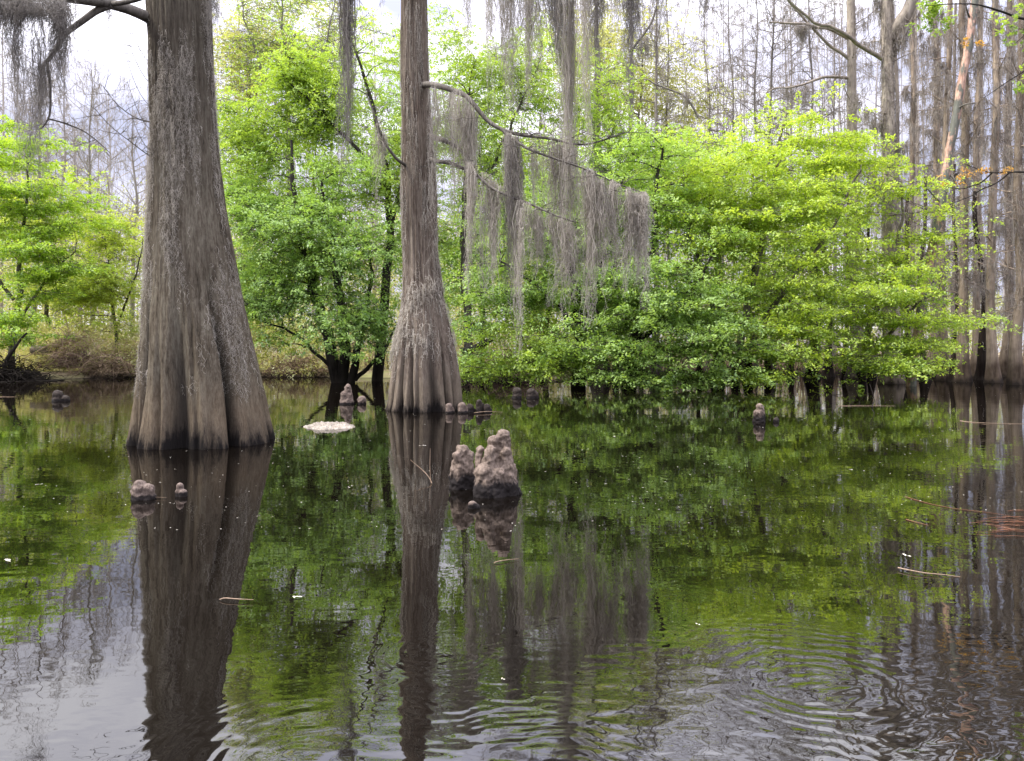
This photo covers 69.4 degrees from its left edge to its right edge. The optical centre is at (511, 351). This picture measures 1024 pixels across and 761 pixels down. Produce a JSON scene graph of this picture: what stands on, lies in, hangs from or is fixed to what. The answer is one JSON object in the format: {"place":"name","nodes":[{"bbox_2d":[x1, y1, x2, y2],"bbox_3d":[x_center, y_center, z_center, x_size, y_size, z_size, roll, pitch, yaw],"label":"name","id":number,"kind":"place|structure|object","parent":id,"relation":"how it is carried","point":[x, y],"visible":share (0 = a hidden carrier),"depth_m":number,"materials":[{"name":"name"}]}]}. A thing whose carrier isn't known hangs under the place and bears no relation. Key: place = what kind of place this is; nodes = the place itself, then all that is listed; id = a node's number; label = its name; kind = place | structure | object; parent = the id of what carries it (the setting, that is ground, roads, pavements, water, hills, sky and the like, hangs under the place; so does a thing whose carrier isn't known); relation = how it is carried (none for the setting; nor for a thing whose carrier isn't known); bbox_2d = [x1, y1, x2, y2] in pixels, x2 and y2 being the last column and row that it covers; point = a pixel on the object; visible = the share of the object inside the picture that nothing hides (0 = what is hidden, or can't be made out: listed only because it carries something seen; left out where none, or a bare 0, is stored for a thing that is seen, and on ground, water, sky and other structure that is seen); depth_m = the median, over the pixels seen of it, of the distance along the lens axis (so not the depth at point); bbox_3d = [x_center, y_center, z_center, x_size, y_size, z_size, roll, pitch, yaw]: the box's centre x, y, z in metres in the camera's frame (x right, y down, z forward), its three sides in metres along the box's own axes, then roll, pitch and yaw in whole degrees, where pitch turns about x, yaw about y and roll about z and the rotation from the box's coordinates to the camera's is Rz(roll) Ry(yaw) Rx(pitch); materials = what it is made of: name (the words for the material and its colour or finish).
{"place":"outdoors","nodes":[
{"label":"outdoors","id":0,"kind":"place"},
{"bbox_2d":[0,366,1023,760],"bbox_3d":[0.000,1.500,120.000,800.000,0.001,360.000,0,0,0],"label":"water","id":1,"kind":"structure","parent":0,"point":[642,594],"depth_m":4.86,"materials":[{"name":"liquid"}]},
{"bbox_2d":[0,351,77,382],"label":"brush pile","id":2,"kind":"object","parent":1,"relation":"on","point":[13,374],"visible":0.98,"depth_m":37.71,"materials":[{"name":"brown plant"}]},
{"bbox_2d":[46,333,137,378],"bbox_3d":[-23.605,0.194,43.041,6.117,2.619,4.911,0,0,25],"label":"brush pile","id":3,"kind":"object","parent":1,"relation":"on","point":[114,371],"visible":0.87,"depth_m":42.54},
{"bbox_2d":[3,0,274,449],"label":"cypress tree","id":4,"kind":"object","parent":1,"relation":"on","point":[199,383],"visible":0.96,"depth_m":11.87,"materials":[{"name":"grey plant"}]},
{"bbox_2d":[0,1,37,208],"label":"spanish moss","id":5,"kind":"object","parent":4,"relation":"hanging from","point":[15,40],"visible":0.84,"depth_m":10.51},
{"bbox_2d":[21,0,53,207],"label":"spanish moss","id":6,"kind":"object","parent":4,"relation":"hanging from","point":[34,72],"visible":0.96,"depth_m":10.69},
{"bbox_2d":[0,0,75,37],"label":"spanish moss","id":7,"kind":"object","parent":4,"relation":"hanging from","point":[27,11],"visible":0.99,"depth_m":10.29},
{"bbox_2d":[35,0,76,114],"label":"spanish moss","id":8,"kind":"object","parent":4,"relation":"hanging from","point":[56,41],"visible":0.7,"depth_m":10.67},
{"bbox_2d":[130,480,156,500],"bbox_3d":[-3.758,1.479,7.554,0.294,0.355,0.225,0,0,0],"label":"cypress knee","id":9,"kind":"object","parent":1,"relation":"on","point":[140,490],"visible":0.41,"depth_m":7.50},
{"bbox_2d":[259,347,349,377],"bbox_3d":[-12.856,0.541,45.118,9.712,1.938,5.050,0,0,0],"label":"brush pile","id":10,"kind":"object","parent":1,"relation":"on","point":[319,372],"visible":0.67,"depth_m":44.42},
{"bbox_2d":[220,140,440,382],"bbox_3d":[-9.984,-4.345,35.047,12.882,11.942,8.689,0,0,22],"label":"maple tree","id":11,"kind":"object","parent":1,"relation":"in","point":[317,220],"visible":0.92,"depth_m":34.48,"materials":[{"name":"green plant"}]},
{"bbox_2d":[214,6,474,380],"bbox_3d":[-9.323,-7.909,38.336,14.846,19.149,7.511,0,0,0],"label":"maple tree","id":12,"kind":"object","parent":1,"relation":"in","point":[304,84],"visible":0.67,"depth_m":37.43,"materials":[{"name":"green plant"}]},
{"bbox_2d":[448,445,474,489],"bbox_3d":[-0.538,1.343,8.185,0.343,0.637,0.249,0,0,-28],"label":"cypress knee","id":13,"kind":"object","parent":1,"relation":"on","point":[461,476],"visible":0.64,"depth_m":8.10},
{"bbox_2d":[473,429,521,497],"bbox_3d":[-0.171,1.245,7.801,0.587,0.836,0.427,0,0,-31],"label":"cypress knee","id":14,"kind":"object","parent":1,"relation":"on","point":[495,472],"visible":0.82,"depth_m":7.71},
{"bbox_2d":[351,0,671,412],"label":"cypress tree","id":15,"kind":"object","parent":1,"relation":"on","point":[425,374],"visible":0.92,"depth_m":18.87,"materials":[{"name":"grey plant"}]},
{"bbox_2d":[326,0,362,184],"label":"spanish moss","id":16,"kind":"object","parent":15,"relation":"hanging from","point":[345,17],"visible":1,"depth_m":17.59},
{"bbox_2d":[371,118,390,204],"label":"spanish moss","id":17,"kind":"object","parent":15,"relation":"hanging from","point":[384,144],"visible":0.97,"depth_m":18.51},
{"bbox_2d":[423,86,458,258],"bbox_3d":[-1.734,-4.340,18.306,0.943,4.578,0.984,0,0,0],"label":"spanish moss","id":18,"kind":"object","parent":15,"relation":"hanging from","point":[435,107],"visible":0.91,"depth_m":18.16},
{"bbox_2d":[447,90,483,255],"bbox_3d":[-1.168,-4.364,17.916,1.046,4.049,0.952,0,0,0],"label":"spanish moss","id":19,"kind":"object","parent":15,"relation":"hanging from","point":[469,129],"visible":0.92,"depth_m":17.76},
{"bbox_2d":[462,162,505,309],"bbox_3d":[-0.627,-2.726,17.456,1.215,3.516,0.830,0,0,0],"label":"spanish moss","id":20,"kind":"object","parent":15,"relation":"hanging from","point":[493,197],"visible":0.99,"depth_m":17.39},
{"bbox_2d":[481,0,501,148],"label":"spanish moss","id":21,"kind":"object","parent":15,"relation":"hanging from","point":[489,7],"visible":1,"depth_m":16.99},
{"bbox_2d":[497,0,522,119],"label":"spanish moss","id":22,"kind":"object","parent":15,"relation":"hanging from","point":[507,5],"visible":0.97,"depth_m":17.39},
{"bbox_2d":[494,134,526,322],"bbox_3d":[-0.007,-2.917,17.402,0.688,4.552,0.897,0,0,41],"label":"spanish moss","id":23,"kind":"object","parent":15,"relation":"hanging from","point":[509,191],"visible":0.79,"depth_m":17.26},
{"bbox_2d":[501,131,526,354],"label":"spanish moss","id":24,"kind":"object","parent":15,"relation":"hanging from","point":[518,185],"visible":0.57,"depth_m":17.29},
{"bbox_2d":[510,0,535,97],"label":"spanish moss","id":25,"kind":"object","parent":15,"relation":"hanging from","point":[525,25],"visible":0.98,"depth_m":17.15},
{"bbox_2d":[518,0,546,110],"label":"spanish moss","id":26,"kind":"object","parent":15,"relation":"hanging from","point":[536,16],"visible":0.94,"depth_m":17.20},
{"bbox_2d":[511,200,585,321],"bbox_3d":[0.828,-2.057,17.063,1.788,2.954,1.171,0,0,0],"label":"spanish moss","id":27,"kind":"object","parent":15,"relation":"hanging from","point":[539,232],"visible":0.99,"depth_m":17.02,"materials":[{"name":"plant"}]},
{"bbox_2d":[524,138,583,276],"bbox_3d":[0.987,-3.377,17.282,1.445,3.387,0.803,0,0,0],"label":"spanish moss","id":28,"kind":"object","parent":15,"relation":"hanging from","point":[554,171],"visible":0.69,"depth_m":17.26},
{"bbox_2d":[538,0,579,118],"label":"spanish moss","id":29,"kind":"object","parent":15,"relation":"hanging from","point":[553,15],"visible":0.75,"depth_m":17.02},
{"bbox_2d":[551,0,581,308],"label":"spanish moss","id":30,"kind":"object","parent":15,"relation":"hanging from","point":[570,17],"visible":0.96,"depth_m":16.99,"materials":[{"name":"plant"}]},
{"bbox_2d":[575,0,597,209],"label":"spanish moss","id":31,"kind":"object","parent":15,"relation":"hanging from","point":[584,8],"visible":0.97,"depth_m":16.69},
{"bbox_2d":[570,164,610,330],"bbox_3d":[1.761,-2.369,16.888,1.046,3.897,0.841,0,0,0],"label":"spanish moss","id":32,"kind":"object","parent":15,"relation":"hanging from","point":[588,195],"visible":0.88,"depth_m":16.82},
{"bbox_2d":[588,0,609,88],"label":"spanish moss","id":33,"kind":"object","parent":15,"relation":"hanging from","point":[600,3],"visible":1,"depth_m":16.49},
{"bbox_2d":[584,176,655,293],"bbox_3d":[2.485,-2.597,16.846,1.656,2.992,0.914,0,0,7],"label":"spanish moss","id":34,"kind":"object","parent":15,"relation":"hanging from","point":[633,204],"visible":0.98,"depth_m":16.73,"materials":[{"name":"plant"}]},
{"bbox_2d":[616,0,644,103],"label":"spanish moss","id":35,"kind":"object","parent":15,"relation":"hanging from","point":[632,7],"visible":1,"depth_m":16.63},
{"bbox_2d":[636,189,655,310],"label":"spanish moss","id":36,"kind":"object","parent":15,"relation":"hanging from","point":[646,255],"visible":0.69,"depth_m":16.73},
{"bbox_2d":[454,306,609,388],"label":"water elm","id":37,"kind":"object","parent":1,"relation":"on","point":[475,371],"visible":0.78,"depth_m":30.31,"materials":[{"name":"plant"}]},
{"bbox_2d":[439,148,697,386],"bbox_3d":[2.037,-3.504,31.036,11.164,10.670,9.268,0,0,0],"label":"water elm","id":38,"kind":"object","parent":1,"relation":"on","point":[537,292],"visible":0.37,"depth_m":30.57,"materials":[{"name":"green plant"}]},
{"bbox_2d":[552,0,636,377],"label":"bare tree","id":39,"kind":"object","parent":1,"relation":"on","point":[597,126],"visible":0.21,"depth_m":42.90,"materials":[{"name":"grey plant"}]},
{"bbox_2d":[523,104,705,371],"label":"maple tree","id":40,"kind":"object","parent":1,"relation":"on","point":[612,162],"visible":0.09,"depth_m":40.25,"materials":[{"name":"green plant"}]},
{"bbox_2d":[524,0,753,371],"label":"budding tree","id":41,"kind":"object","parent":1,"relation":"on","point":[615,40],"visible":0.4,"depth_m":51.11,"materials":[{"name":"plant"}]},
{"bbox_2d":[617,0,689,375],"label":"bare tree","id":42,"kind":"object","parent":1,"relation":"on","point":[656,80],"visible":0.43,"depth_m":46.88,"materials":[{"name":"grey plant"}]},
{"bbox_2d":[603,0,712,373],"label":"bare tree","id":43,"kind":"object","parent":1,"relation":"on","point":[646,47],"visible":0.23,"depth_m":43.83,"materials":[{"name":"grey plant"}]},
{"bbox_2d":[620,0,717,371],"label":"bare tree","id":44,"kind":"object","parent":1,"relation":"on","point":[666,107],"visible":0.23,"depth_m":51.81,"materials":[{"name":"grey plant"}]},
{"bbox_2d":[541,120,821,392],"bbox_3d":[5.894,-3.865,29.421,10.320,11.940,9.086,0,0,-37],"label":"water elm","id":45,"kind":"object","parent":1,"relation":"on","point":[684,322],"visible":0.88,"depth_m":28.77,"materials":[{"name":"green plant"}]},
{"bbox_2d":[650,0,738,369],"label":"bare tree","id":46,"kind":"object","parent":1,"relation":"on","point":[686,10],"visible":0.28,"depth_m":61.75,"materials":[{"name":"grey plant"}]},
{"bbox_2d":[661,0,766,371],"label":"bare tree","id":47,"kind":"object","parent":1,"relation":"on","point":[715,88],"visible":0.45,"depth_m":49.98,"materials":[{"name":"grey plant"}]},
{"bbox_2d":[677,0,773,269],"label":"bare tree","id":48,"kind":"object","parent":1,"relation":"on","point":[748,98],"visible":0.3,"depth_m":65.75,"materials":[{"name":"grey plant"}]},
{"bbox_2d":[625,105,843,377],"bbox_3d":[10.774,-5.774,38.356,10.464,14.313,10.650,0,0,-23],"label":"water elm","id":49,"kind":"object","parent":1,"relation":"on","point":[724,275],"visible":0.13,"depth_m":37.52,"materials":[{"name":"plant"}]},
{"bbox_2d":[691,0,782,365],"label":"bare tree","id":50,"kind":"object","parent":1,"relation":"on","point":[733,110],"visible":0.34,"depth_m":59.91,"materials":[{"name":"grey plant"}]},
{"bbox_2d":[700,11,799,313],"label":"bare tree","id":51,"kind":"object","parent":1,"relation":"on","point":[741,81],"visible":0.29,"depth_m":64.03,"materials":[{"name":"grey plant"}]},
{"bbox_2d":[692,0,825,372],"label":"bare tree","id":52,"kind":"object","parent":1,"relation":"on","point":[746,87],"visible":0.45,"depth_m":47.89,"materials":[{"name":"grey plant"}]},
{"bbox_2d":[628,80,915,385],"bbox_3d":[11.498,-5.096,32.063,13.442,13.438,9.283,0,0,0],"label":"water elm","id":53,"kind":"object","parent":1,"relation":"on","point":[774,208],"visible":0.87,"depth_m":31.27,"materials":[{"name":"green plant"}]},
{"bbox_2d":[727,0,843,369],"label":"bare tree","id":54,"kind":"object","parent":1,"relation":"on","point":[773,11],"visible":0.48,"depth_m":45.89,"materials":[{"name":"grey plant"}]},
{"bbox_2d":[750,0,840,369],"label":"bare tree","id":55,"kind":"object","parent":1,"relation":"on","point":[791,75],"visible":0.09,"depth_m":57.97,"materials":[{"name":"grey plant"}]},
{"bbox_2d":[741,0,866,374],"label":"bare tree","id":56,"kind":"object","parent":1,"relation":"on","point":[811,72],"visible":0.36,"depth_m":48.03,"materials":[{"name":"grey plant"}]},
{"bbox_2d":[772,0,859,350],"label":"bare tree","id":57,"kind":"object","parent":1,"relation":"on","point":[817,51],"visible":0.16,"depth_m":64.03,"materials":[{"name":"grey plant"}]},
{"bbox_2d":[753,0,880,379],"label":"cypress tree","id":58,"kind":"object","parent":1,"relation":"in","point":[851,63],"visible":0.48,"depth_m":40.72,"materials":[{"name":"plant"}]},
{"bbox_2d":[709,132,940,377],"bbox_3d":[15.686,-4.884,38.823,11.424,12.534,11.062,0,0,0],"label":"water elm","id":59,"kind":"object","parent":1,"relation":"on","point":[864,223],"visible":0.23,"depth_m":37.91,"materials":[{"name":"plant"}]},
{"bbox_2d":[789,0,880,371],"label":"bare tree","id":60,"kind":"object","parent":1,"relation":"on","point":[834,108],"visible":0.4,"depth_m":56.03,"materials":[{"name":"grey plant"}]},
{"bbox_2d":[810,0,879,313],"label":"bare tree","id":61,"kind":"object","parent":1,"relation":"on","point":[841,20],"visible":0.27,"depth_m":61.88,"materials":[{"name":"grey plant"}]},
{"bbox_2d":[772,0,934,383],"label":"cypress tree","id":62,"kind":"object","parent":1,"relation":"in","point":[886,56],"visible":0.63,"depth_m":34.73,"materials":[{"name":"plant"}]},
{"bbox_2d":[697,155,1022,391],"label":"water elm","id":63,"kind":"object","parent":1,"relation":"on","point":[885,290],"visible":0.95,"depth_m":29.61,"materials":[{"name":"green plant"}]},
{"bbox_2d":[822,5,930,354],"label":"bare tree","id":64,"kind":"object","parent":1,"relation":"on","point":[875,98],"visible":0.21,"depth_m":57.98,"materials":[{"name":"grey plant"}]},
{"bbox_2d":[901,6,933,309],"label":"cypress tree","id":65,"kind":"object","parent":1,"relation":"on","point":[918,144],"visible":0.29,"depth_m":57.83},
{"bbox_2d":[906,176,945,380],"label":"cypress tree","id":66,"kind":"object","parent":1,"relation":"on","point":[922,253],"visible":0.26,"depth_m":37.90,"materials":[{"name":"brown plant"}]},
{"bbox_2d":[897,0,957,336],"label":"cypress tree","id":67,"kind":"object","parent":1,"relation":"on","point":[913,92],"visible":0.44,"depth_m":46.83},
{"bbox_2d":[906,0,978,386],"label":"leaning snag","id":68,"kind":"object","parent":1,"relation":"in","point":[957,108],"visible":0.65,"depth_m":32.16,"materials":[{"name":"brown plant"}]},
{"bbox_2d":[900,0,985,377],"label":"cypress tree","id":69,"kind":"object","parent":1,"relation":"in","point":[937,133],"visible":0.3,"depth_m":42.97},
{"bbox_2d":[905,0,987,380],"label":"cypress tree","id":70,"kind":"object","parent":1,"relation":"on","point":[948,53],"visible":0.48,"depth_m":38.94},
{"bbox_2d":[937,164,976,381],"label":"cypress tree","id":71,"kind":"object","parent":1,"relation":"on","point":[953,357],"visible":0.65,"depth_m":37.33,"materials":[{"name":"brown plant"}]},
{"bbox_2d":[913,0,1012,381],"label":"cypress tree","id":72,"kind":"object","parent":1,"relation":"in","point":[966,133],"visible":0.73,"depth_m":36.83,"materials":[{"name":"plant"}]},
{"bbox_2d":[905,0,1023,205],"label":"overhanging tree","id":73,"kind":"object","parent":1,"relation":"on","point":[932,10],"visible":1,"depth_m":18.65,"materials":[{"name":"green plant"}]},
{"bbox_2d":[924,4,1004,357],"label":"cypress tree","id":74,"kind":"object","parent":1,"relation":"on","point":[954,83],"visible":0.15,"depth_m":54.02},
{"bbox_2d":[937,0,1014,378],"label":"cypress tree","id":75,"kind":"object","parent":1,"relation":"in","point":[976,302],"visible":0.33,"depth_m":41.92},
{"bbox_2d":[937,0,1023,382],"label":"cypress tree","id":76,"kind":"object","parent":1,"relation":"in","point":[992,372],"visible":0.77,"depth_m":35.84,"materials":[{"name":"plant"}]},
{"bbox_2d":[968,191,1008,379],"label":"cypress tree","id":77,"kind":"object","parent":1,"relation":"in","point":[979,374],"visible":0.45,"depth_m":39.93,"materials":[{"name":"brown plant"}]},
{"bbox_2d":[967,0,1023,384],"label":"cypress tree","id":78,"kind":"object","parent":1,"relation":"in","point":[1015,372],"visible":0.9,"depth_m":33.93,"materials":[{"name":"plant"}]},
{"bbox_2d":[970,0,1022,376],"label":"cypress tree","id":79,"kind":"object","parent":1,"relation":"in","point":[1003,358],"visible":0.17,"depth_m":44.84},
{"bbox_2d":[0,0,1023,352],"label":"sky","id":80,"kind":"structure","parent":0,"point":[90,34],"materials":[{"name":"white"}]},
{"bbox_2d":[22,352,1022,378],"bbox_3d":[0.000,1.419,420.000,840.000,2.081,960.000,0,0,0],"label":"ground","id":81,"kind":"structure","parent":0,"point":[367,374],"depth_m":43.26,"materials":[{"name":"soil"},{"name":"mud"}]},
{"bbox_2d":[0,22,61,351],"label":"bare tree","id":82,"kind":"object","parent":81,"relation":"on","point":[4,135],"visible":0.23,"depth_m":62.06,"materials":[{"name":"grey plant"}]},
{"bbox_2d":[0,37,103,341],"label":"bare tree","id":83,"kind":"object","parent":81,"relation":"on","point":[41,156],"visible":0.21,"depth_m":56.23,"materials":[{"name":"grey plant"}]},
{"bbox_2d":[0,34,125,332],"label":"bare tree","id":84,"kind":"object","parent":81,"relation":"on","point":[63,125],"visible":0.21,"depth_m":63.78,"materials":[{"name":"grey plant"}]},
{"bbox_2d":[0,114,132,367],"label":"maple tree","id":85,"kind":"object","parent":81,"relation":"on","point":[46,274],"visible":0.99,"depth_m":40.43,"materials":[{"name":"green plant"}]},
{"bbox_2d":[0,150,140,343],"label":"maple tree","id":86,"kind":"object","parent":81,"relation":"on","point":[46,311],"visible":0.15,"depth_m":53.26,"materials":[{"name":"green plant"}]},
{"bbox_2d":[25,316,117,368],"bbox_3d":[-25.990,-0.791,43.908,6.088,3.484,4.590,0,0,32],"label":"vine mound","id":87,"kind":"object","parent":81,"relation":"on","point":[55,355],"visible":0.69,"depth_m":43.47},
{"bbox_2d":[18,40,144,341],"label":"bare tree","id":88,"kind":"object","parent":81,"relation":"on","point":[93,99],"visible":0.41,"depth_m":57.69,"materials":[{"name":"grey plant"}]},
{"bbox_2d":[22,194,144,356],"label":"bay tree","id":89,"kind":"object","parent":81,"relation":"on","point":[102,291],"visible":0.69,"depth_m":45.52,"materials":[{"name":"green plant"}]},
{"bbox_2d":[38,111,138,332],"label":"bare tree","id":90,"kind":"object","parent":81,"relation":"on","point":[77,143],"visible":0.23,"depth_m":66.15,"materials":[{"name":"grey plant"}]},
{"bbox_2d":[56,62,147,349],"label":"bare tree","id":91,"kind":"object","parent":81,"relation":"on","point":[110,167],"visible":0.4,"depth_m":61.96,"materials":[{"name":"grey plant"}]},
{"bbox_2d":[77,96,148,344],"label":"bare tree","id":92,"kind":"object","parent":81,"relation":"on","point":[132,149],"visible":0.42,"depth_m":60.00,"materials":[{"name":"grey plant"}]},
{"bbox_2d":[219,113,334,323],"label":"maple tree","id":93,"kind":"object","parent":81,"relation":"on","point":[264,180],"visible":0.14,"depth_m":49.03,"materials":[{"name":"green plant"}]},
{"bbox_2d":[236,247,336,366],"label":"sapling","id":94,"kind":"object","parent":81,"relation":"on","point":[266,329],"visible":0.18,"depth_m":46.54,"materials":[{"name":"green plant"}]},
{"bbox_2d":[213,0,363,366],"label":"budding tree","id":95,"kind":"object","parent":81,"relation":"on","point":[249,41],"visible":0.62,"depth_m":49.58,"materials":[{"name":"green plant"}]},
{"bbox_2d":[212,0,391,286],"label":"budding tree","id":96,"kind":"object","parent":81,"relation":"on","point":[222,58],"visible":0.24,"depth_m":55.19,"materials":[{"name":"plant"}]},
{"bbox_2d":[0,315,619,377],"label":"bank foliage","id":97,"kind":"object","parent":81,"relation":"on","point":[39,356],"visible":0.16,"depth_m":44.41,"materials":[{"name":"green plant"}]},
{"bbox_2d":[230,112,400,364],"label":"maple tree","id":98,"kind":"object","parent":81,"relation":"on","point":[314,184],"visible":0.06,"depth_m":51.21,"materials":[{"name":"green plant"}]},
{"bbox_2d":[328,0,401,358],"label":"bare tree","id":99,"kind":"object","parent":81,"relation":"on","point":[375,209],"visible":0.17,"depth_m":63.90,"materials":[{"name":"grey plant"}]},
{"bbox_2d":[332,28,502,358],"bbox_3d":[-6.939,-9.836,49.690,11.831,23.213,11.232,0,0,-29],"label":"maple tree","id":100,"kind":"object","parent":81,"relation":"on","point":[390,99],"visible":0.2,"depth_m":48.77,"materials":[{"name":"green plant"}]},
{"bbox_2d":[400,65,548,360],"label":"maple tree","id":101,"kind":"object","parent":81,"relation":"on","point":[455,260],"visible":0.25,"depth_m":45.47,"materials":[{"name":"green plant"}]},
{"bbox_2d":[0,0,1018,366],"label":"distant wood","id":102,"kind":"object","parent":81,"relation":"on","point":[748,120],"depth_m":81.04,"materials":[{"name":"plant"}]},
{"bbox_2d":[0,328,1023,374],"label":"undergrowth","id":103,"kind":"object","parent":81,"relation":"on","point":[800,368],"visible":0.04,"depth_m":49.83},
{"bbox_2d":[461,121,600,352],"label":"maple tree","id":104,"kind":"object","parent":81,"relation":"on","point":[547,317],"visible":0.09,"depth_m":44.76,"materials":[{"name":"green plant"}]},
{"bbox_2d":[398,0,665,378],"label":"maple tree","id":105,"kind":"object","parent":81,"relation":"on","point":[473,74],"visible":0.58,"depth_m":38.11,"materials":[{"name":"green plant"}]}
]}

